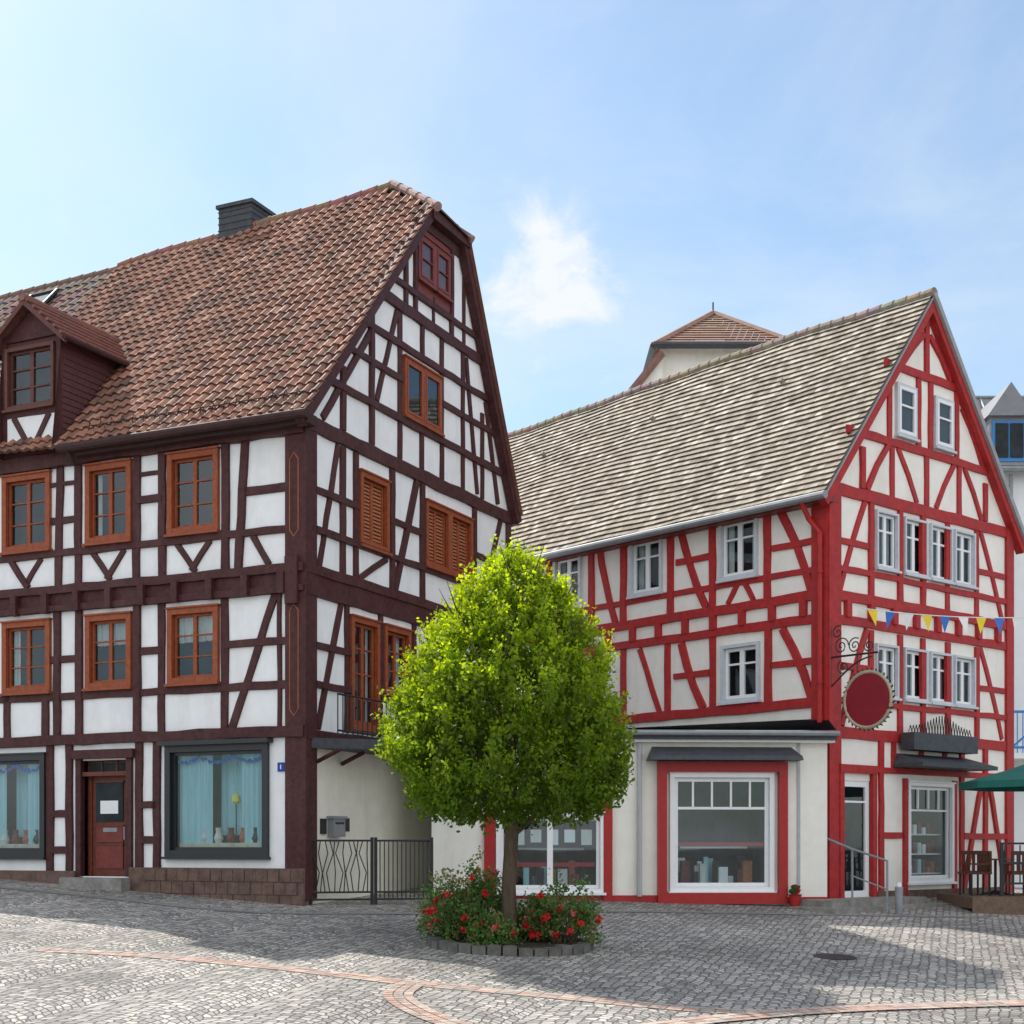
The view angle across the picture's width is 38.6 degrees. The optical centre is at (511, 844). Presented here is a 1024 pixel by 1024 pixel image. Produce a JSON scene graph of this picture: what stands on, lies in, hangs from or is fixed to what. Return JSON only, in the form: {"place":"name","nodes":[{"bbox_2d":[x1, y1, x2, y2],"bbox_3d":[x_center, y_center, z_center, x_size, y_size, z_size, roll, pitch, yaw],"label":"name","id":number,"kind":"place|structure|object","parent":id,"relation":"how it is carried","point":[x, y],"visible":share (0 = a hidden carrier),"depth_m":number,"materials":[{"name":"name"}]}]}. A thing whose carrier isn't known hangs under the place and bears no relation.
{"place":"outdoors","nodes":[
{"label":"outdoors","id":0,"kind":"place"},
{"bbox_2d":[0,862,1023,1023],"bbox_3d":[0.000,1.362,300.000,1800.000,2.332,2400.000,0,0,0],"label":"ground","id":1,"kind":"structure","parent":0,"point":[757,962],"depth_m":19.72,"materials":[{"name":"grey stone"}]},
{"bbox_2d":[0,266,149,376],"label":"neighbour house","id":2,"kind":"structure","parent":1,"relation":"on","point":[69,295],"depth_m":34.80,"materials":[{"name":"brown tile"}]},
{"bbox_2d":[0,254,507,903],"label":"walls","id":3,"kind":"structure","parent":1,"relation":"on","point":[364,794],"depth_m":27.71,"materials":[{"name":"white paint"}]},
{"bbox_2d":[0,234,474,905],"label":"windows and doors","id":4,"kind":"structure","parent":3,"relation":"in","point":[216,798],"depth_m":27.91,"materials":[{"name":"orange wood"}]},
{"bbox_2d":[0,179,522,515],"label":"tiled roof","id":5,"kind":"structure","parent":3,"relation":"on","point":[277,312],"depth_m":29.52,"materials":[{"name":"tile"}]},
{"bbox_2d":[0,292,131,459],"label":"dormer","id":6,"kind":"object","parent":5,"relation":"on","point":[58,366],"visible":0.98,"depth_m":28.66,"materials":[{"name":"red wood"}]},
{"bbox_2d":[216,198,276,263],"bbox_3d":[-6.076,-13.870,33.447,1.000,1.340,1.000,0,0,25],"label":"chimney","id":7,"kind":"object","parent":5,"relation":"on","point":[235,217],"visible":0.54,"depth_m":33.05,"materials":[{"name":"stone"}]},
{"bbox_2d":[320,816,349,836],"bbox_3d":[-3.213,-0.340,26.826,0.170,0.380,0.900,0,0,25],"label":"mailbox","id":8,"kind":"object","parent":3,"relation":"attached to","point":[334,826],"visible":1,"depth_m":26.67,"materials":[{"name":"metal"}]},
{"bbox_2d":[309,837,432,904],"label":"iron gate","id":9,"kind":"structure","parent":3,"relation":"attached to","point":[373,891],"depth_m":26.43,"materials":[{"name":"black metal"}]},
{"bbox_2d":[312,693,528,765],"bbox_3d":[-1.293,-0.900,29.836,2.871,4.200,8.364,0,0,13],"label":"balcony","id":10,"kind":"object","parent":3,"relation":"attached to","point":[361,747],"visible":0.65,"depth_m":26.43,"materials":[{"name":"metal"}]},
{"bbox_2d":[0,205,521,900],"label":"timber frame","id":11,"kind":"object","parent":1,"relation":"on","point":[300,579],"visible":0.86,"depth_m":27.50,"materials":[{"name":"brown wood"}]},
{"bbox_2d":[55,388,316,464],"bbox_3d":[-6.060,-7.683,26.833,5.600,0.823,0.485,0,0,25],"label":"gutter","id":12,"kind":"object","parent":11,"relation":"attached to","point":[258,423],"visible":1,"depth_m":26.63,"materials":[{"name":"metal"}]},
{"bbox_2d":[37,948,801,1015],"bbox_3d":[-1.529,1.666,18.170,10.182,0.540,0.683,0,0,19],"label":"paving band","id":13,"kind":"object","parent":1,"relation":"on","point":[534,993],"visible":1,"depth_m":17.95,"materials":[{"name":"beige stone"}]},
{"bbox_2d":[383,982,470,1023],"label":"paving band","id":14,"kind":"object","parent":1,"relation":"on","point":[408,995],"visible":1,"depth_m":16.37,"materials":[{"name":"beige stone"}]},
{"bbox_2d":[0,886,984,917],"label":"pavement kerb row","id":15,"kind":"object","parent":1,"relation":"on","point":[125,899],"visible":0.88,"depth_m":26.61,"materials":[{"name":"stone"}]},
{"bbox_2d":[426,933,593,956],"bbox_3d":[-0.026,1.477,21.498,2.468,0.400,2.015,0,0,0],"label":"planter bed","id":16,"kind":"object","parent":1,"relation":"on","point":[532,948],"visible":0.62,"depth_m":20.74,"materials":[{"name":"stone"}]},
{"bbox_2d":[410,859,492,940],"bbox_3d":[-0.820,0.844,21.415,1.286,1.271,1.139,0,0,38],"label":"rose bush","id":17,"kind":"object","parent":16,"relation":"in","point":[449,921],"visible":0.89,"depth_m":21.24,"materials":[{"name":"green plant"}]},
{"bbox_2d":[451,845,501,927],"bbox_3d":[-0.468,0.750,21.814,1.098,1.496,0.922,0,0,0],"label":"rose bush","id":18,"kind":"object","parent":16,"relation":"on","point":[491,888],"visible":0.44,"depth_m":21.69,"materials":[{"name":"green plant"}]},
{"bbox_2d":[463,904,523,945],"bbox_3d":[-0.278,1.205,20.956,0.895,0.732,0.827,0,0,0],"label":"rose bush","id":19,"kind":"object","parent":16,"relation":"in","point":[487,930],"visible":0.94,"depth_m":20.79,"materials":[{"name":"green plant"}]},
{"bbox_2d":[369,528,637,940],"bbox_3d":[-0.118,-1.504,21.466,4.000,6.229,4.108,0,0,0],"label":"lime tree","id":20,"kind":"object","parent":16,"relation":"in","point":[451,780],"visible":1,"depth_m":20.60,"materials":[{"name":"green plant"}]},
{"bbox_2d":[517,887,564,940],"bbox_3d":[0.308,1.098,21.823,0.952,0.972,0.927,0,0,41],"label":"rose bush","id":21,"kind":"object","parent":16,"relation":"on","point":[522,913],"visible":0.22,"depth_m":21.65,"materials":[{"name":"green plant"}]},
{"bbox_2d":[511,862,609,944],"bbox_3d":[0.728,0.881,21.474,1.376,1.267,1.127,0,0,17],"label":"rose bush","id":22,"kind":"object","parent":16,"relation":"in","point":[580,918],"visible":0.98,"depth_m":21.29,"materials":[{"name":"green plant"}]},
{"bbox_2d":[432,719,839,904],"bbox_3d":[2.358,-0.575,32.411,8.034,4.350,9.205,0,0,0],"label":"shop extension","id":23,"kind":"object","parent":1,"relation":"on","point":[728,813],"visible":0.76,"depth_m":28.50,"materials":[{"name":"paint"}]},
{"bbox_2d":[513,327,1004,897],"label":"walls","id":24,"kind":"structure","parent":1,"relation":"on","point":[787,683],"depth_m":31.36,"materials":[{"name":"beige paint"}]},
{"bbox_2d":[508,287,937,554],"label":"tiled roof","id":25,"kind":"structure","parent":24,"relation":"on","point":[763,423],"depth_m":33.32,"materials":[{"name":"tile"}]},
{"bbox_2d":[553,381,1004,897],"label":"windows and doors","id":26,"kind":"structure","parent":24,"relation":"in","point":[930,832],"depth_m":31.04,"materials":[{"name":"white paint"}]},
{"bbox_2d":[528,292,1023,898],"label":"timber frame","id":27,"kind":"object","parent":1,"relation":"on","point":[826,516],"visible":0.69,"depth_m":31.12,"materials":[{"name":"red wood"}]},
{"bbox_2d":[525,490,833,730],"bbox_3d":[1.266,-2.918,34.414,0.500,8.036,15.250,0,0,-41],"label":"gutter","id":28,"kind":"object","parent":27,"relation":"attached to","point":[804,502],"visible":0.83,"depth_m":30.24,"materials":[{"name":"grey metal"}]},
{"bbox_2d":[831,625,895,731],"bbox_3d":[6.812,-3.273,28.416,0.080,2.154,1.527,0,0,-41],"label":"hanging inn sign","id":29,"kind":"object","parent":27,"relation":"attached to","point":[868,699],"visible":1,"depth_m":28.33,"materials":[{"name":"metal"}]},
{"bbox_2d":[862,608,1023,633],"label":"bunting flags","id":30,"kind":"object","parent":27,"relation":"attached to","point":[944,619],"visible":1,"depth_m":29.61,"materials":[{"name":"multicoloured fabric"}]},
{"bbox_2d":[788,884,801,906],"bbox_3d":[5.502,0.987,28.372,0.273,0.445,0.280,0,0,0],"label":"flower pot","id":31,"kind":"object","parent":1,"relation":"on","point":[794,896],"visible":0.98,"depth_m":28.30,"materials":[{"name":"red ceramic"}]},
{"bbox_2d":[643,1000,1023,1023],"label":"paving band","id":32,"kind":"object","parent":1,"relation":"on","point":[790,1012],"visible":1,"depth_m":16.93,"materials":[{"name":"beige stone"}]},
{"bbox_2d":[813,953,856,959],"bbox_3d":[4.762,1.643,21.524,0.640,0.048,0.640,0,0,0],"label":"manhole cover","id":33,"kind":"object","parent":1,"relation":"on","point":[834,956],"visible":1,"depth_m":21.52,"materials":[{"name":"metal"}]},
{"bbox_2d":[787,837,951,913],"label":"entrance steps","id":34,"kind":"structure","parent":1,"relation":"on","point":[851,904],"depth_m":28.29,"materials":[{"name":"grey stone"}]},
{"bbox_2d":[895,882,902,913],"bbox_3d":[7.357,1.012,27.756,0.160,0.600,0.160,0,0,0],"label":"bollard","id":35,"kind":"object","parent":1,"relation":"on","point":[898,898],"visible":1,"depth_m":27.70,"materials":[{"name":"metal"}]},
{"bbox_2d":[937,842,1023,914],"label":"cafe terrace deck","id":36,"kind":"structure","parent":1,"relation":"on","point":[1002,903],"depth_m":28.45,"materials":[{"name":"brown wood"}]},
{"bbox_2d":[961,851,983,893],"bbox_3d":[9.700,0.570,30.500,0.500,0.900,0.480,0,0,0],"label":"cafe chair","id":37,"kind":"object","parent":36,"relation":"on","point":[968,853],"visible":0.43,"depth_m":30.70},
{"bbox_2d":[958,851,991,895],"bbox_3d":[9.350,0.570,29.500,0.480,0.900,0.500,0,0,-16],"label":"cafe chair","id":38,"kind":"object","parent":36,"relation":"on","point":[984,862],"visible":0.98,"depth_m":29.45,"materials":[{"name":"brown wicker"}]},
{"bbox_2d":[959,765,1023,791],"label":"parasol","id":39,"kind":"object","parent":36,"relation":"on","point":[1011,780],"visible":1,"depth_m":29.17,"materials":[{"name":"green fabric"}]},
{"bbox_2d":[980,859,1010,894],"bbox_3d":[9.900,0.654,29.900,0.720,0.748,0.720,0,0,0],"label":"cafe table","id":40,"kind":"object","parent":36,"relation":"on","point":[995,891],"visible":0.69,"depth_m":29.88,"materials":[{"name":"black metal"}]},
{"bbox_2d":[1005,851,1023,894],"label":"cafe chair","id":41,"kind":"object","parent":36,"relation":"on","point":[1010,871],"visible":0.17,"depth_m":30.02,"materials":[{"name":"black metal"}]},
{"bbox_2d":[1007,851,1023,895],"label":"cafe chair","id":42,"kind":"object","parent":36,"relation":"on","point":[1016,853],"visible":0.67,"depth_m":29.00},
{"bbox_2d":[976,382,1023,887],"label":"modern white house","id":43,"kind":"structure","parent":1,"relation":"on","point":[1002,411],"depth_m":40.00,"materials":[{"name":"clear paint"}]},
{"bbox_2d":[0,0,1023,536],"label":"sky","id":44,"kind":"structure","parent":0,"point":[618,171],"materials":[{"name":"blue"}]},
{"bbox_2d":[628,302,783,389],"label":"background tower house","id":45,"kind":"structure","parent":0,"point":[704,338],"depth_m":50.00,"materials":[{"name":"paint"}]}
]}

